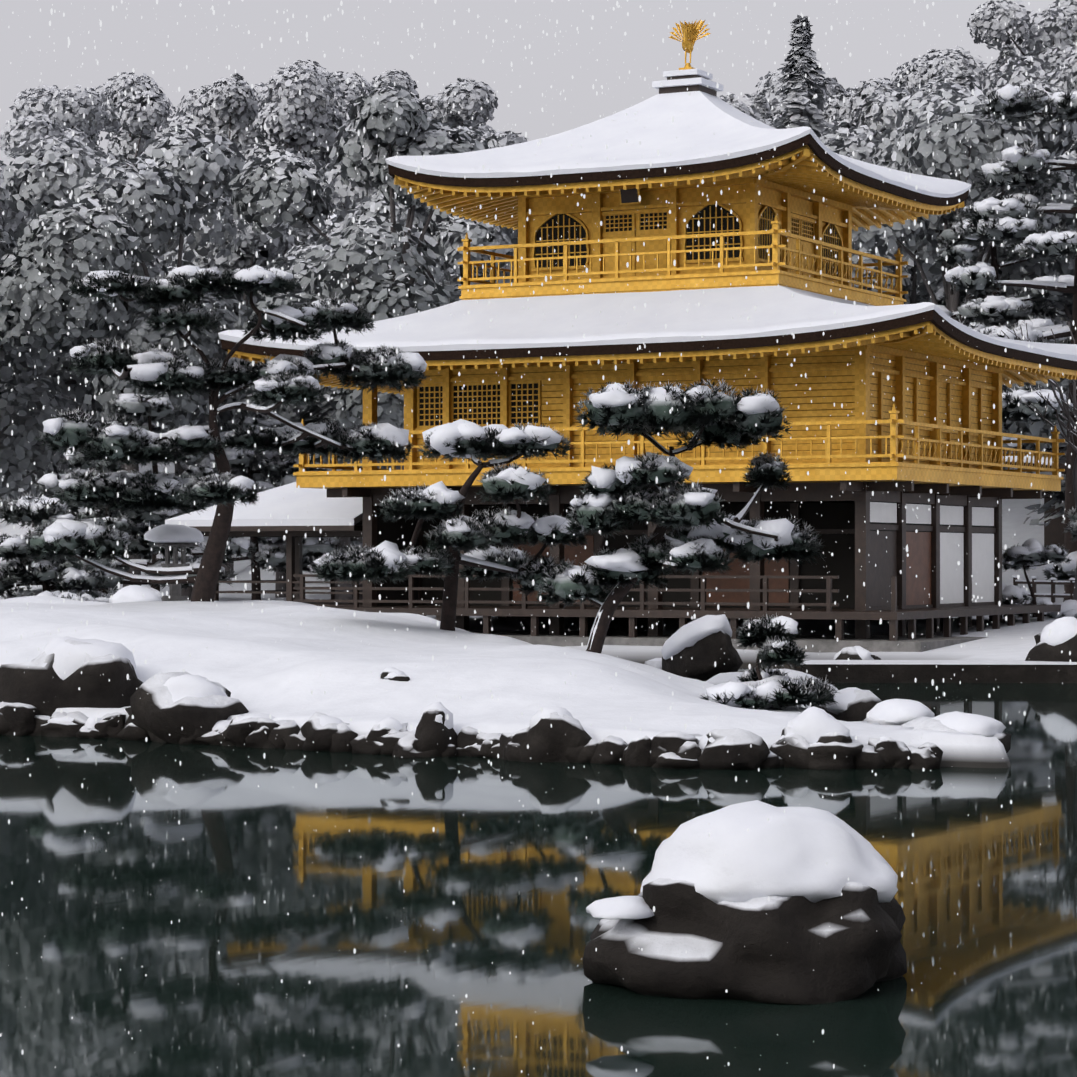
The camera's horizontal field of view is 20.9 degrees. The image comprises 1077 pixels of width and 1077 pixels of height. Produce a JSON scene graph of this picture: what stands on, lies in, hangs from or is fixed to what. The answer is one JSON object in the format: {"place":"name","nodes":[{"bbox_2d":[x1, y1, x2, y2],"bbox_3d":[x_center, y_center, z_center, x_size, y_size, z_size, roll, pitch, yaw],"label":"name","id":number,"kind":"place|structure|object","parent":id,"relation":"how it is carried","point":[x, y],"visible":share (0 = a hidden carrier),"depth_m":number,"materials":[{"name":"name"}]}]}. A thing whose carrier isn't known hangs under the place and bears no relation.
{"place":"outdoors","nodes":[
{"label":"outdoors","id":0,"kind":"place"},
{"bbox_2d":[165,482,362,525],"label":"snowy roof","id":1,"kind":"structure","parent":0,"point":[292,504],"depth_m":69.14,"materials":[{"name":"white snow"}]},
{"bbox_2d":[0,596,1010,767],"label":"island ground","id":2,"kind":"structure","parent":0,"point":[344,660],"depth_m":34.19,"materials":[{"name":"white snow"}]},
{"bbox_2d":[151,543,199,600],"bbox_3d":[-6.052,0.497,48.660,0.728,1.280,0.840,0,0,27],"label":"stone lantern","id":3,"kind":"object","parent":2,"relation":"on","point":[174,592],"visible":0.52,"depth_m":48.55,"materials":[{"name":"grey stone"}]},
{"bbox_2d":[144,524,204,542],"bbox_3d":[-6.065,-0.077,48.655,0.988,0.320,0.986,0,0,-16],"label":"cap","id":4,"kind":"object","parent":3,"relation":"on","point":[169,533],"depth_m":48.32,"materials":[{"name":"white snow"}]},
{"bbox_2d":[22,265,426,601],"bbox_3d":[-5.233,-1.375,47.479,5.788,6.064,4.963,0,0,27],"label":"island pine","id":5,"kind":"object","parent":2,"relation":"on","point":[293,380],"visible":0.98,"depth_m":47.05,"materials":[{"name":"green plant"}]},
{"bbox_2d":[308,419,590,630],"bbox_3d":[-1.165,-0.004,41.527,2.960,3.475,4.087,0,0,27],"label":"island pine","id":6,"kind":"object","parent":2,"relation":"on","point":[474,442],"visible":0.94,"depth_m":41.41,"materials":[{"name":"green plant"}]},
{"bbox_2d":[586,582,618,649],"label":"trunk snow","id":7,"kind":"structure","parent":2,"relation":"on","point":[594,630],"depth_m":39.68,"materials":[{"name":"white snow"}]},
{"bbox_2d":[534,379,825,653],"bbox_3d":[2.099,-0.158,39.550,3.924,4.013,2.788,0,0,-22],"label":"island pine","id":8,"kind":"object","parent":2,"relation":"on","point":[708,417],"visible":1,"depth_m":39.19,"materials":[{"name":"green plant"}]},
{"bbox_2d":[700,614,838,711],"bbox_3d":[2.709,1.485,34.277,1.671,1.244,1.743,0,0,27],"label":"island pine","id":9,"kind":"object","parent":2,"relation":"on","point":[772,638],"visible":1,"depth_m":34.03,"materials":[{"name":"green plant"}]},
{"bbox_2d":[0,0,1061,171],"label":"sky","id":10,"kind":"structure","parent":0,"point":[582,106],"materials":[{"name":"grey"}]},
{"bbox_2d":[0,205,1063,669],"bbox_3d":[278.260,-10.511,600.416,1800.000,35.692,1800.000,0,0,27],"label":"ground","id":11,"kind":"structure","parent":0,"point":[1004,641],"depth_m":68.09,"materials":[{"name":"white snow"}]},
{"bbox_2d":[0,491,123,602],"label":"pine tree","id":12,"kind":"object","parent":11,"relation":"on","point":[69,582],"visible":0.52,"depth_m":73.67,"materials":[{"name":"green plant"}]},
{"bbox_2d":[12,447,237,593],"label":"pine tree","id":13,"kind":"object","parent":11,"relation":"on","point":[132,524],"visible":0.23,"depth_m":80.21,"materials":[{"name":"green plant"}]},
{"bbox_2d":[84,392,256,590],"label":"pine tree","id":14,"kind":"object","parent":11,"relation":"on","point":[129,405],"visible":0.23,"depth_m":86.21,"materials":[{"name":"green plant"}]},
{"bbox_2d":[120,393,283,560],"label":"tree","id":15,"kind":"object","parent":11,"relation":"on","point":[232,397],"depth_m":99.40,"materials":[{"name":"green plant"}]},
{"bbox_2d":[179,413,347,599],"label":"pine tree","id":16,"kind":"object","parent":11,"relation":"on","point":[312,547],"visible":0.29,"depth_m":91.32,"materials":[{"name":"green plant"}]},
{"bbox_2d":[188,520,362,605],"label":"sosei timber","id":17,"kind":"object","parent":11,"relation":"on","point":[294,535],"visible":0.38,"depth_m":69.23,"materials":[{"name":"brown wood"}]},
{"bbox_2d":[258,455,362,599],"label":"tree","id":18,"kind":"object","parent":11,"relation":"on","point":[266,545],"visible":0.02,"depth_m":95.51,"materials":[{"name":"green plant"}]},
{"bbox_2d":[0,586,1076,1004],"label":"rocks","id":19,"kind":"object","parent":11,"relation":"on","point":[844,946],"visible":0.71,"depth_m":28.78,"materials":[{"name":"grey stone"}]},
{"bbox_2d":[42,585,1076,919],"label":"snow caps","id":20,"kind":"object","parent":19,"relation":"on","point":[790,851],"visible":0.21,"depth_m":14.04,"materials":[{"name":"white snow"}]},
{"bbox_2d":[0,0,1076,599],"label":"forest","id":21,"kind":"object","parent":11,"relation":"on","point":[238,166],"depth_m":95.27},
{"bbox_2d":[293,75,1060,640],"bbox_3d":[3.377,-4.226,67.028,14.340,12.700,11.040,0,0,27],"label":"frame","id":22,"kind":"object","parent":11,"relation":"on","point":[885,553],"depth_m":63.17,"materials":[{"name":"brown wood"}]},
{"bbox_2d":[293,63,1064,490],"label":"pavilion walls","id":23,"kind":"structure","parent":22,"relation":"attached to","point":[785,263],"depth_m":64.11,"materials":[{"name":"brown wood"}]},
{"bbox_2d":[228,321,1076,394],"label":"roof eaves","id":24,"kind":"object","parent":23,"relation":"attached to","point":[931,338],"visible":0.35,"depth_m":60.33,"materials":[{"name":"gold metal"}]},
{"bbox_2d":[221,310,1076,369],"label":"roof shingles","id":25,"kind":"object","parent":24,"relation":"on","point":[934,317],"visible":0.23,"depth_m":60.12,"materials":[{"name":"brown wood"}]},
{"bbox_2d":[218,285,1076,360],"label":"roof snow","id":26,"kind":"structure","parent":25,"relation":"on","point":[513,324],"depth_m":62.12,"materials":[{"name":"white snow"}]},
{"bbox_2d":[668,19,710,63],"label":"phoenix statue","id":27,"kind":"object","parent":23,"relation":"on","point":[691,32],"visible":1,"depth_m":67.07,"materials":[{"name":"gold metal"}]},
{"bbox_2d":[394,145,964,230],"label":"roof eaves","id":28,"kind":"object","parent":22,"relation":"attached to","point":[804,175],"visible":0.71,"depth_m":64.04,"materials":[{"name":"gold metal"}]},
{"bbox_2d":[388,134,968,205],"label":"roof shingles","id":29,"kind":"object","parent":28,"relation":"on","point":[818,150],"visible":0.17,"depth_m":62.70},
{"bbox_2d":[385,91,970,197],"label":"roof snow","id":30,"kind":"structure","parent":29,"relation":"on","point":[712,116],"depth_m":64.60,"materials":[{"name":"white snow"}]},
{"bbox_2d":[377,205,992,608],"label":"pavilion openings","id":31,"kind":"object","parent":22,"relation":"attached to","point":[840,562],"visible":0.29,"depth_m":64.60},
{"bbox_2d":[513,532,930,605],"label":"door panels","id":32,"kind":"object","parent":22,"relation":"attached to","point":[918,560],"depth_m":63.92,"materials":[{"name":"brown wood"}]},
{"bbox_2d":[469,631,986,652],"bbox_3d":[3.488,2.834,67.060,15.620,1.420,12.390,0,0,27],"label":"pavilion stone footing","id":33,"kind":"object","parent":11,"relation":"on","point":[831,644],"visible":0.08,"depth_m":60.64,"materials":[{"name":"grey stone"}]},
{"bbox_2d":[794,660,1076,682],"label":"stone embankment","id":34,"kind":"structure","parent":11,"relation":"on","point":[928,671],"depth_m":48.66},
{"bbox_2d":[920,217,1074,505],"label":"tall pine","id":35,"kind":"object","parent":11,"relation":"on","point":[1033,305],"visible":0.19,"depth_m":90.16,"materials":[{"name":"green plant"}]},
{"bbox_2d":[944,84,1076,601],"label":"tall pine","id":36,"kind":"object","parent":11,"relation":"on","point":[986,223],"visible":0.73,"depth_m":82.75,"materials":[{"name":"green plant"}]},
{"bbox_2d":[1001,321,1076,599],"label":"bare tree","id":37,"kind":"object","parent":11,"relation":"on","point":[1062,405],"visible":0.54,"depth_m":71.28,"materials":[{"name":"grey plant"}]},
{"bbox_2d":[1002,537,1076,618],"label":"pine tree","id":38,"kind":"object","parent":11,"relation":"on","point":[1029,553],"visible":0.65,"depth_m":69.24,"materials":[{"name":"green plant"}]},
{"bbox_2d":[1013,494,1074,602],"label":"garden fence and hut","id":39,"kind":"object","parent":11,"relation":"on","point":[1053,530],"visible":0.19,"depth_m":98.65,"materials":[{"name":"brown wood"}]},
{"bbox_2d":[1012,575,1074,595],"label":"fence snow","id":40,"kind":"structure","parent":39,"relation":"on","point":[1033,577],"depth_m":76.55,"materials":[{"name":"white snow"}]},
{"bbox_2d":[1024,388,1076,452],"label":"bare tree","id":41,"kind":"object","parent":11,"relation":"on","point":[1064,436],"visible":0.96,"depth_m":68.91,"materials":[{"name":"brown plant"}]},
{"bbox_2d":[1041,506,1076,580],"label":"pine","id":42,"kind":"object","parent":11,"relation":"on","point":[1064,571],"visible":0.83,"depth_m":76.46,"materials":[{"name":"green plant"}]},
{"bbox_2d":[0,668,1076,1076],"bbox_3d":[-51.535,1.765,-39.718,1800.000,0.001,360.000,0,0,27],"label":"pond water","id":43,"kind":"structure","parent":0,"point":[990,914],"depth_m":17.06,"materials":[{"name":"liquid"}]},
{"bbox_2d":[0,0,1076,1074],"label":"falling snow","id":44,"kind":"structure","parent":0,"point":[528,351],"depth_m":35.52,"materials":[{"name":"white snow"}]},
{"bbox_2d":[652,69,722,91],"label":"snow","id":45,"kind":"structure","parent":0,"point":[704,82],"depth_m":66.62,"materials":[{"name":"white snow"}]},
{"bbox_2d":[417,350,991,469],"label":"gold plank walls","id":46,"kind":"structure","parent":0,"point":[824,394],"depth_m":62.34,"materials":[{"name":"gold metal"}]}
]}

